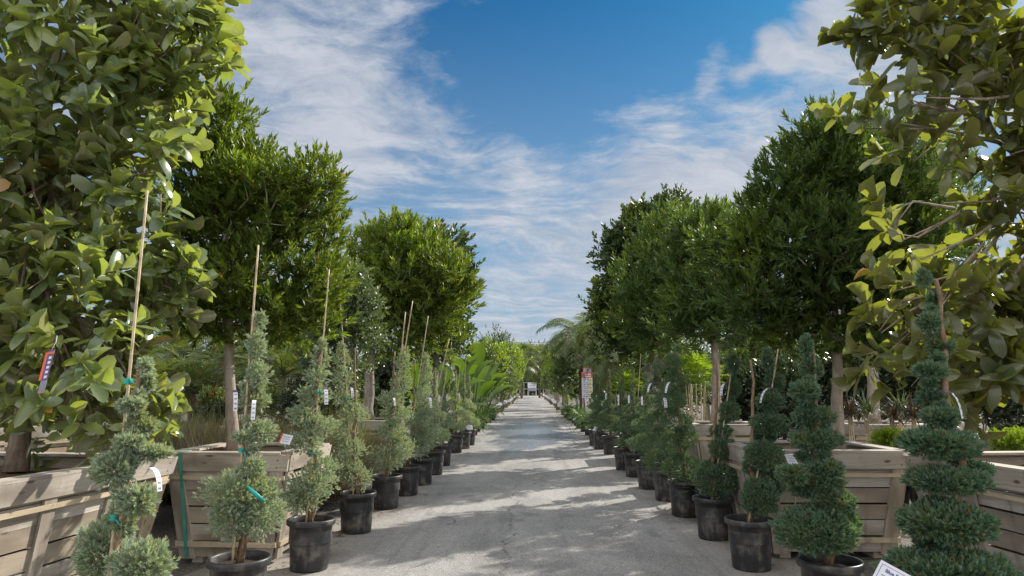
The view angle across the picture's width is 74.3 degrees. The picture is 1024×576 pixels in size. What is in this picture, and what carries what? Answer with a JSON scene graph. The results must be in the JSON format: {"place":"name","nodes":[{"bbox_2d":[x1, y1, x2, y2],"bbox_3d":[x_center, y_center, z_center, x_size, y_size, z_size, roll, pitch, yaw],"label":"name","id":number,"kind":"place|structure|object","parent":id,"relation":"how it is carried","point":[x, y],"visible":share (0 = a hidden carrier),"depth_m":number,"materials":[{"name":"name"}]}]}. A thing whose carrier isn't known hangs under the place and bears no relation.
{"place":"outdoors","nodes":[
{"label":"outdoors","id":0,"kind":"place"},
{"bbox_2d":[0,0,1023,379],"label":"sky","id":1,"kind":"structure","parent":0,"point":[529,125],"materials":[{"name":"blue"}]},
{"bbox_2d":[7,390,1023,575],"bbox_3d":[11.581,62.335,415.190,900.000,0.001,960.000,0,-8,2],"label":"ground","id":2,"kind":"structure","parent":0,"point":[163,525],"depth_m":7.77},
{"bbox_2d":[0,161,106,451],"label":"magnolia tree","id":3,"kind":"object","parent":2,"relation":"on","point":[57,446],"visible":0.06,"depth_m":10.48,"materials":[{"name":"green plant"}]},
{"bbox_2d":[0,0,251,575],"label":"magnolia tree","id":4,"kind":"object","parent":2,"relation":"on","point":[124,60],"visible":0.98,"depth_m":5.29,"materials":[{"name":"green plant"}]},
{"bbox_2d":[37,337,56,393],"bbox_3d":[-3.121,0.513,4.559,0.076,0.395,0.103,-2,-9,16],"label":"plant tag","id":5,"kind":"object","parent":4,"relation":"hanging from","point":[46,367],"visible":1,"depth_m":4.53,"materials":[{"name":"plastic"}]},
{"bbox_2d":[97,350,206,428],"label":"feather palm","id":6,"kind":"object","parent":2,"relation":"on","point":[162,368],"visible":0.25,"depth_m":12.96,"materials":[{"name":"green plant"}]},
{"bbox_2d":[109,329,194,370],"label":"feather palm","id":7,"kind":"object","parent":2,"relation":"on","point":[152,353],"visible":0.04,"depth_m":15.20,"materials":[{"name":"green plant"}]},
{"bbox_2d":[124,322,247,422],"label":"feather palm","id":8,"kind":"object","parent":2,"relation":"on","point":[183,342],"visible":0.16,"depth_m":16.95,"materials":[{"name":"green plant"}]},
{"bbox_2d":[152,346,245,429],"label":"feather palm","id":9,"kind":"object","parent":2,"relation":"on","point":[197,372],"visible":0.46,"depth_m":13.40,"materials":[{"name":"green plant"}]},
{"bbox_2d":[190,396,224,432],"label":"shrub","id":10,"kind":"object","parent":2,"relation":"on","point":[216,407],"visible":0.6,"depth_m":10.65,"materials":[{"name":"green plant"}]},
{"bbox_2d":[194,384,224,428],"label":"shrub","id":11,"kind":"object","parent":2,"relation":"on","point":[216,394],"visible":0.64,"depth_m":11.56,"materials":[{"name":"green plant"}]},
{"bbox_2d":[152,330,278,425],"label":"feather palm","id":12,"kind":"object","parent":2,"relation":"on","point":[219,349],"visible":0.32,"depth_m":14.93,"materials":[{"name":"green plant"}]},
{"bbox_2d":[52,400,412,474],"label":"dry grass","id":13,"kind":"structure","parent":2,"relation":"on","point":[365,438],"depth_m":9.86,"materials":[{"name":"green plant"}]},
{"bbox_2d":[57,408,409,507],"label":"fountain grass","id":14,"kind":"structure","parent":2,"relation":"on","point":[166,496],"depth_m":8.12,"materials":[{"name":"green plant"}]},
{"bbox_2d":[205,354,268,419],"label":"shrub","id":15,"kind":"object","parent":2,"relation":"on","point":[239,389],"visible":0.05,"depth_m":20.52,"materials":[{"name":"green plant"}]},
{"bbox_2d":[196,334,295,421],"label":"feather palm","id":16,"kind":"object","parent":2,"relation":"on","point":[241,376],"visible":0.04,"depth_m":18.64,"materials":[{"name":"green plant"}]},
{"bbox_2d":[136,77,362,562],"bbox_3d":[-2.751,0.157,6.892,2.616,4.880,1.904,0,-8,2],"label":"willow leaved tree","id":17,"kind":"object","parent":2,"relation":"on","point":[236,184],"visible":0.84,"depth_m":6.67,"materials":[{"name":"green plant"}]},
{"bbox_2d":[278,433,292,455],"bbox_3d":[-1.967,1.362,5.873,0.121,0.188,0.043,-3,-9,19],"label":"label card","id":18,"kind":"object","parent":17,"relation":"attached to","point":[285,439],"visible":1,"depth_m":5.88,"materials":[{"name":"white plastic"}]},
{"bbox_2d":[253,384,293,421],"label":"shrub","id":19,"kind":"object","parent":2,"relation":"on","point":[274,392],"visible":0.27,"depth_m":11.74,"materials":[{"name":"green plant"}]},
{"bbox_2d":[215,333,333,429],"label":"feather palm","id":20,"kind":"object","parent":2,"relation":"on","point":[283,360],"visible":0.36,"depth_m":13.37,"materials":[{"name":"green plant"}]},
{"bbox_2d":[271,382,331,431],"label":"shrub","id":21,"kind":"object","parent":2,"relation":"on","point":[288,398],"visible":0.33,"depth_m":9.45,"materials":[{"name":"green plant"}]},
{"bbox_2d":[288,347,350,435],"bbox_3d":[-4.443,2.662,16.038,1.878,2.584,1.554,0,-8,2],"label":"shrub","id":22,"kind":"object","parent":2,"relation":"on","point":[301,381],"visible":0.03,"depth_m":15.79,"materials":[{"name":"green plant"}]},
{"bbox_2d":[291,253,392,423],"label":"privet tree","id":23,"kind":"object","parent":2,"relation":"on","point":[363,335],"visible":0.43,"depth_m":10.15,"materials":[{"name":"green plant"}]},
{"bbox_2d":[322,386,363,422],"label":"shrub","id":24,"kind":"object","parent":2,"relation":"on","point":[332,410],"visible":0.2,"depth_m":10.38,"materials":[{"name":"green plant"}]},
{"bbox_2d":[341,362,383,417],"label":"shrub","id":25,"kind":"object","parent":2,"relation":"on","point":[377,390],"visible":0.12,"depth_m":15.83,"materials":[{"name":"green plant"}]},
{"bbox_2d":[373,356,411,416],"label":"shrub","id":26,"kind":"object","parent":2,"relation":"on","point":[384,370],"visible":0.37,"depth_m":16.57,"materials":[{"name":"green plant"}]},
{"bbox_2d":[324,206,487,472],"bbox_3d":[-2.023,0.885,12.605,3.127,5.092,2.272,0,-8,2],"label":"willow leaved tree","id":27,"kind":"object","parent":2,"relation":"on","point":[439,299],"visible":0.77,"depth_m":12.46,"materials":[{"name":"green plant"}]},
{"bbox_2d":[400,356,454,420],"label":"shrub","id":28,"kind":"object","parent":2,"relation":"on","point":[419,360],"visible":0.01,"depth_m":21.82,"materials":[{"name":"green plant"}]},
{"bbox_2d":[404,363,485,433],"bbox_3d":[-2.601,3.132,17.992,2.689,2.241,2.858,-6,-11,37],"label":"paddle leaf plant","id":29,"kind":"object","parent":2,"relation":"on","point":[469,383],"visible":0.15,"depth_m":18.02,"materials":[{"name":"green plant"}]},
{"bbox_2d":[457,322,518,407],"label":"background tree","id":30,"kind":"object","parent":2,"relation":"on","point":[501,336],"visible":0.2,"depth_m":41.38,"materials":[{"name":"green plant"}]},
{"bbox_2d":[512,339,540,397],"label":"palm tree","id":31,"kind":"object","parent":2,"relation":"on","point":[529,367],"visible":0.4,"depth_m":93.90,"materials":[{"name":"green plant"}]},
{"bbox_2d":[523,359,537,394],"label":"shrub","id":32,"kind":"object","parent":2,"relation":"on","point":[525,387],"visible":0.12,"depth_m":130.69,"materials":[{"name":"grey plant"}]},
{"bbox_2d":[524,342,548,397],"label":"palm tree","id":33,"kind":"object","parent":2,"relation":"on","point":[538,373],"visible":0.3,"depth_m":98.62,"materials":[{"name":"green plant"}]},
{"bbox_2d":[535,345,557,399],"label":"palm tree","id":34,"kind":"object","parent":2,"relation":"on","point":[544,361],"visible":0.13,"depth_m":69.77,"materials":[{"name":"green plant"}]},
{"bbox_2d":[536,311,598,409],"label":"palm tree","id":35,"kind":"object","parent":2,"relation":"on","point":[569,341],"visible":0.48,"depth_m":36.15,"materials":[{"name":"green plant"}]},
{"bbox_2d":[564,375,578,408],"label":"shrub","id":36,"kind":"object","parent":2,"relation":"on","point":[575,392],"visible":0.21,"depth_m":45.09,"materials":[{"name":"green plant"}]},
{"bbox_2d":[577,347,618,413],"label":"palm tree","id":37,"kind":"object","parent":2,"relation":"on","point":[603,394],"visible":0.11,"depth_m":33.59,"materials":[{"name":"green plant"}]},
{"bbox_2d":[573,317,628,406],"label":"palm tree","id":38,"kind":"object","parent":2,"relation":"on","point":[579,340],"visible":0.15,"depth_m":31.72,"materials":[{"name":"green plant"}]},
{"bbox_2d":[580,345,641,416],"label":"palm tree","id":39,"kind":"object","parent":2,"relation":"on","point":[612,366],"visible":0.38,"depth_m":24.34,"materials":[{"name":"green plant"}]},
{"bbox_2d":[612,359,644,405],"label":"shrub","id":40,"kind":"object","parent":2,"relation":"on","point":[641,388],"visible":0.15,"depth_m":23.35,"materials":[{"name":"green plant"}]},
{"bbox_2d":[578,183,708,413],"bbox_3d":[3.840,0.667,19.584,3.983,7.544,2.625,0,-8,2],"label":"ficus tree","id":41,"kind":"object","parent":2,"relation":"on","point":[617,234],"visible":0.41,"depth_m":19.35,"materials":[{"name":"green plant"}]},
{"bbox_2d":[601,193,736,451],"bbox_3d":[3.832,0.824,15.385,3.515,6.018,2.641,-3,-9,19],"label":"willow leaved tree","id":42,"kind":"object","parent":2,"relation":"on","point":[635,296],"visible":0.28,"depth_m":15.27,"materials":[{"name":"green plant"}]},
{"bbox_2d":[642,352,710,419],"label":"shrub","id":43,"kind":"object","parent":2,"relation":"on","point":[665,373],"visible":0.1,"depth_m":21.41,"materials":[{"name":"green plant"}]},
{"bbox_2d":[663,349,729,420],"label":"lady palm","id":44,"kind":"object","parent":2,"relation":"on","point":[695,363],"visible":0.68,"depth_m":13.45,"materials":[{"name":"green plant"}]},
{"bbox_2d":[683,339,723,420],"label":"background tree","id":45,"kind":"object","parent":2,"relation":"on","point":[703,348],"visible":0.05,"depth_m":29.52,"materials":[{"name":"green plant"}]},
{"bbox_2d":[689,366,727,420],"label":"lady palm","id":46,"kind":"object","parent":2,"relation":"on","point":[707,389],"visible":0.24,"depth_m":14.66,"materials":[{"name":"green plant"}]},
{"bbox_2d":[638,192,782,475],"bbox_3d":[3.402,0.780,11.259,2.236,4.910,1.960,5,-10,-29],"label":"willow leaved tree","id":47,"kind":"object","parent":2,"relation":"on","point":[684,318],"visible":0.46,"depth_m":11.15,"materials":[{"name":"green plant"}]},
{"bbox_2d":[705,354,759,420],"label":"shrub","id":48,"kind":"object","parent":2,"relation":"on","point":[743,374],"visible":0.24,"depth_m":14.34,"materials":[{"name":"green plant"}]},
{"bbox_2d":[703,334,789,393],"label":"background tree","id":49,"kind":"object","parent":2,"relation":"on","point":[724,361],"visible":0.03,"depth_m":27.37,"materials":[{"name":"green plant"}]},
{"bbox_2d":[744,350,824,439],"bbox_3d":[5.480,2.385,13.705,1.409,2.460,1.852,-6,-10,36],"label":"shrub","id":50,"kind":"object","parent":2,"relation":"on","point":[790,404],"visible":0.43,"depth_m":13.51,"materials":[{"name":"green plant"}]},
{"bbox_2d":[783,353,861,429],"bbox_3d":[6.492,2.529,14.529,1.972,2.411,1.658,0,-8,2],"label":"shrub","id":51,"kind":"object","parent":2,"relation":"on","point":[824,383],"visible":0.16,"depth_m":14.20,"materials":[{"name":"green plant"}]},
{"bbox_2d":[681,89,977,557],"bbox_3d":[3.296,0.237,6.896,3.085,4.722,2.058,0,-8,2],"label":"willow leaved tree","id":52,"kind":"object","parent":2,"relation":"on","point":[811,208],"visible":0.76,"depth_m":6.67,"materials":[{"name":"green plant"}]},
{"bbox_2d":[828,390,879,487],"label":"dracaena plant","id":53,"kind":"object","parent":2,"relation":"on","point":[849,410],"visible":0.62,"depth_m":9.29,"materials":[{"name":"green plant"}]},
{"bbox_2d":[824,341,898,420],"bbox_3d":[7.337,2.295,14.084,1.770,2.741,1.435,0,-8,2],"label":"shrub","id":54,"kind":"object","parent":2,"relation":"on","point":[885,378],"visible":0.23,"depth_m":13.77,"materials":[{"name":"green plant"}]},
{"bbox_2d":[851,388,886,443],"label":"dracaena plant","id":55,"kind":"object","parent":2,"relation":"on","point":[867,408],"visible":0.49,"depth_m":9.87,"materials":[{"name":"green plant"}]},
{"bbox_2d":[861,398,912,504],"bbox_3d":[5.320,2.161,9.442,0.902,1.656,0.737,-6,-10,34],"label":"dracaena plant","id":56,"kind":"object","parent":2,"relation":"on","point":[893,413],"visible":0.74,"depth_m":9.45,"materials":[{"name":"green plant"}]},
{"bbox_2d":[866,425,908,451],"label":"shrub","id":57,"kind":"object","parent":2,"relation":"on","point":[885,436],"visible":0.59,"depth_m":8.26,"materials":[{"name":"green plant"}]},
{"bbox_2d":[876,387,909,497],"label":"dracaena plant","id":58,"kind":"object","parent":2,"relation":"on","point":[900,424],"visible":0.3,"depth_m":10.06,"materials":[{"name":"green plant"}]},
{"bbox_2d":[880,350,916,419],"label":"shrub","id":59,"kind":"object","parent":2,"relation":"on","point":[884,418],"visible":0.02,"depth_m":14.34,"materials":[{"name":"green plant"}]},
{"bbox_2d":[888,386,924,503],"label":"dracaena plant","id":60,"kind":"object","parent":2,"relation":"on","point":[912,410],"visible":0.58,"depth_m":9.27,"materials":[{"name":"green plant"}]},
{"bbox_2d":[826,99,1005,444],"bbox_3d":[6.874,-0.110,11.525,3.275,6.748,2.404,0,-8,2],"label":"willow leaved tree","id":61,"kind":"object","parent":2,"relation":"on","point":[859,434],"visible":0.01,"depth_m":11.22,"materials":[{"name":"green plant"}]},
{"bbox_2d":[808,0,1023,571],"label":"magnolia tree","id":62,"kind":"object","parent":2,"relation":"on","point":[973,52],"visible":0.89,"depth_m":4.95,"materials":[{"name":"green plant"}]},
{"bbox_2d":[888,366,964,421],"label":"shrub","id":63,"kind":"object","parent":2,"relation":"on","point":[909,380],"visible":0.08,"depth_m":13.55,"materials":[{"name":"green plant"}]},
{"bbox_2d":[960,366,1023,432],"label":"shrub","id":64,"kind":"object","parent":2,"relation":"on","point":[986,414],"visible":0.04,"depth_m":13.18,"materials":[{"name":"green plant"}]},
{"bbox_2d":[978,426,1023,450],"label":"shrub","id":65,"kind":"object","parent":2,"relation":"on","point":[1012,439],"visible":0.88,"depth_m":8.30,"materials":[{"name":"green plant"}]},
{"bbox_2d":[982,401,1023,429],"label":"shrub","id":66,"kind":"object","parent":2,"relation":"on","point":[1009,420],"visible":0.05,"depth_m":13.42,"materials":[{"name":"green plant"}]},
{"bbox_2d":[184,396,864,575],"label":"road","id":67,"kind":"structure","parent":0,"point":[530,486],"depth_m":7.92,"materials":[{"name":"concrete"}]},
{"bbox_2d":[68,190,180,575],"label":"potted juniper","id":68,"kind":"object","parent":67,"relation":"on","point":[113,552],"visible":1,"depth_m":3.32,"materials":[{"name":"plant"}]},
{"bbox_2d":[192,245,288,575],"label":"potted juniper","id":69,"kind":"object","parent":67,"relation":"on","point":[246,508],"visible":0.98,"depth_m":4.72,"materials":[{"name":"plant"}]},
{"bbox_2d":[277,269,342,572],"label":"potted juniper","id":70,"kind":"object","parent":67,"relation":"on","point":[310,537],"visible":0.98,"depth_m":6.04,"materials":[{"name":"plant"}]},
{"bbox_2d":[326,314,376,534],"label":"potted juniper","id":71,"kind":"object","parent":67,"relation":"on","point":[356,506],"visible":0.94,"depth_m":7.60,"materials":[{"name":"plant"}]},
{"bbox_2d":[365,301,417,509],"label":"potted juniper","id":72,"kind":"object","parent":67,"relation":"on","point":[386,489],"visible":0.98,"depth_m":9.07,"materials":[{"name":"plant"}]},
{"bbox_2d":[392,316,440,496],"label":"potted juniper","id":73,"kind":"object","parent":67,"relation":"on","point":[408,471],"visible":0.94,"depth_m":10.18,"materials":[{"name":"plant"}]},
{"bbox_2d":[404,340,448,485],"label":"potted juniper","id":74,"kind":"object","parent":67,"relation":"on","point":[425,470],"visible":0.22,"depth_m":11.13,"materials":[{"name":"plant"}]},
{"bbox_2d":[425,342,451,474],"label":"potted juniper","id":75,"kind":"object","parent":67,"relation":"on","point":[438,454],"visible":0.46,"depth_m":12.48,"materials":[{"name":"plant"}]},
{"bbox_2d":[394,217,486,449],"bbox_3d":[-1.845,1.091,17.107,2.454,6.001,1.861,0,-8,2],"label":"ficus tree","id":76,"kind":"object","parent":67,"relation":"on","point":[461,238],"visible":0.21,"depth_m":16.99,"materials":[{"name":"green plant"}]},
{"bbox_2d":[432,359,455,465],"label":"potted juniper","id":77,"kind":"object","parent":67,"relation":"on","point":[446,447],"visible":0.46,"depth_m":13.92,"materials":[{"name":"plant"}]},
{"bbox_2d":[405,356,493,438],"bbox_3d":[-1.948,3.408,20.865,2.834,2.531,2.885,0,-8,2],"label":"paddle leaf plant","id":78,"kind":"object","parent":67,"relation":"on","point":[480,367],"visible":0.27,"depth_m":20.51,"materials":[{"name":"green plant"}]},
{"bbox_2d":[448,355,468,452],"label":"potted juniper","id":79,"kind":"object","parent":67,"relation":"on","point":[456,440],"visible":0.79,"depth_m":16.53,"materials":[{"name":"plant"}]},
{"bbox_2d":[454,362,474,448],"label":"potted juniper","id":80,"kind":"object","parent":67,"relation":"on","point":[466,437],"visible":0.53,"depth_m":17.68,"materials":[{"name":"plant"}]},
{"bbox_2d":[461,375,480,445],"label":"potted juniper","id":81,"kind":"object","parent":67,"relation":"on","point":[472,408],"visible":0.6,"depth_m":18.77,"materials":[{"name":"plant"}]},
{"bbox_2d":[458,336,498,411],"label":"background tree","id":82,"kind":"object","parent":67,"relation":"on","point":[489,355],"visible":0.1,"depth_m":33.84,"materials":[{"name":"green plant"}]},
{"bbox_2d":[446,342,513,418],"bbox_3d":[-1.379,3.502,23.508,2.541,3.114,3.973,4,-9,-26],"label":"paddle leaf plant","id":83,"kind":"object","parent":67,"relation":"on","point":[481,390],"visible":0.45,"depth_m":23.26,"materials":[{"name":"green plant"}]},
{"bbox_2d":[453,363,507,411],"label":"paddle leaf plant","id":84,"kind":"object","parent":67,"relation":"on","point":[499,378],"visible":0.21,"depth_m":27.78,"materials":[{"name":"green plant"}]},
{"bbox_2d":[483,334,511,412],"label":"potted young tree","id":85,"kind":"object","parent":67,"relation":"on","point":[500,348],"visible":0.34,"depth_m":37.98,"materials":[{"name":"green plant"}]},
{"bbox_2d":[495,371,518,410],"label":"background tree","id":86,"kind":"object","parent":67,"relation":"on","point":[512,382],"visible":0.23,"depth_m":44.39,"materials":[{"name":"green plant"}]},
{"bbox_2d":[503,340,529,404],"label":"background tree","id":87,"kind":"object","parent":67,"relation":"on","point":[518,362],"visible":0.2,"depth_m":61.34,"materials":[{"name":"green plant"}]},
{"bbox_2d":[543,351,559,409],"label":"potted young tree","id":88,"kind":"object","parent":67,"relation":"on","point":[546,363],"visible":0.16,"depth_m":47.61,"materials":[{"name":"green plant"}]},
{"bbox_2d":[546,354,578,414],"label":"potted young tree","id":89,"kind":"object","parent":67,"relation":"on","point":[555,384],"visible":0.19,"depth_m":39.15,"materials":[{"name":"green plant"}]},
{"bbox_2d":[549,347,584,417],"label":"potted young tree","id":90,"kind":"object","parent":67,"relation":"on","point":[559,382],"visible":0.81,"depth_m":35.56,"materials":[{"name":"green plant"}]},
{"bbox_2d":[582,368,592,411],"bbox_3d":[3.351,4.777,30.065,0.478,2.446,0.129,0,-8,2],"label":"office sign","id":91,"kind":"object","parent":67,"relation":"on","point":[587,387],"visible":0.79,"depth_m":30.07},
{"bbox_2d":[583,374,598,445],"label":"potted juniper","id":92,"kind":"object","parent":67,"relation":"on","point":[589,420],"visible":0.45,"depth_m":18.64,"materials":[{"name":"plant"}]},
{"bbox_2d":[588,372,608,449],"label":"potted juniper","id":93,"kind":"object","parent":67,"relation":"on","point":[598,441],"visible":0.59,"depth_m":17.57,"materials":[{"name":"plant"}]},
{"bbox_2d":[595,368,619,454],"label":"potted juniper","id":94,"kind":"object","parent":67,"relation":"on","point":[609,442],"visible":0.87,"depth_m":16.24,"materials":[{"name":"plant"}]},
{"bbox_2d":[608,368,632,470],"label":"potted juniper","id":95,"kind":"object","parent":67,"relation":"on","point":[619,456],"visible":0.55,"depth_m":13.21,"materials":[{"name":"plant"}]},
{"bbox_2d":[605,368,643,444],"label":"lady palm","id":96,"kind":"object","parent":67,"relation":"on","point":[627,379],"visible":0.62,"depth_m":17.70,"materials":[{"name":"green plant"}]},
{"bbox_2d":[614,354,645,477],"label":"potted juniper","id":97,"kind":"object","parent":67,"relation":"on","point":[631,457],"visible":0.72,"depth_m":12.20,"materials":[{"name":"plant"}]},
{"bbox_2d":[626,360,661,489],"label":"potted juniper","id":98,"kind":"object","parent":67,"relation":"on","point":[645,479],"visible":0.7,"depth_m":10.73,"materials":[{"name":"plant"}]},
{"bbox_2d":[621,418,678,461],"bbox_3d":[2.716,3.027,13.029,1.081,0.976,1.081,0,-8,2],"label":"timber box","id":99,"kind":"object","parent":67,"relation":"on","point":[654,439],"visible":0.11,"depth_m":12.58,"materials":[{"name":"brown wood"}]},
{"bbox_2d":[640,359,679,501],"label":"potted juniper","id":100,"kind":"object","parent":67,"relation":"on","point":[662,488],"visible":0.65,"depth_m":9.68,"materials":[{"name":"plant"}]},
{"bbox_2d":[654,343,701,517],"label":"potted juniper","id":101,"kind":"object","parent":67,"relation":"on","point":[683,505],"visible":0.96,"depth_m":8.53,"materials":[{"name":"plant"}]},
{"bbox_2d":[692,351,741,541],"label":"potted juniper","id":102,"kind":"object","parent":67,"relation":"on","point":[712,508],"visible":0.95,"depth_m":7.21,"materials":[{"name":"plant"}]},
{"bbox_2d":[724,346,797,572],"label":"potted juniper","id":103,"kind":"object","parent":67,"relation":"on","point":[750,535],"visible":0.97,"depth_m":6.04,"materials":[{"name":"plant"}]},
{"bbox_2d":[767,332,864,575],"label":"potted juniper","id":104,"kind":"object","parent":67,"relation":"on","point":[832,522],"visible":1,"depth_m":4.63,"materials":[{"name":"plant"}]},
{"bbox_2d":[868,267,1023,575],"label":"potted juniper","id":105,"kind":"object","parent":67,"relation":"on","point":[941,531],"visible":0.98,"depth_m":3.11,"materials":[{"name":"plant"}]},
{"bbox_2d":[873,560,909,575],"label":"label card","id":106,"kind":"object","parent":105,"relation":"on","point":[884,568],"visible":1,"depth_m":2.74,"materials":[{"name":"white paper"}]},
{"bbox_2d":[720,332,800,366],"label":"shrub","id":107,"kind":"object","parent":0,"point":[753,351],"visible":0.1,"depth_m":21.48,"materials":[{"name":"green plant"}]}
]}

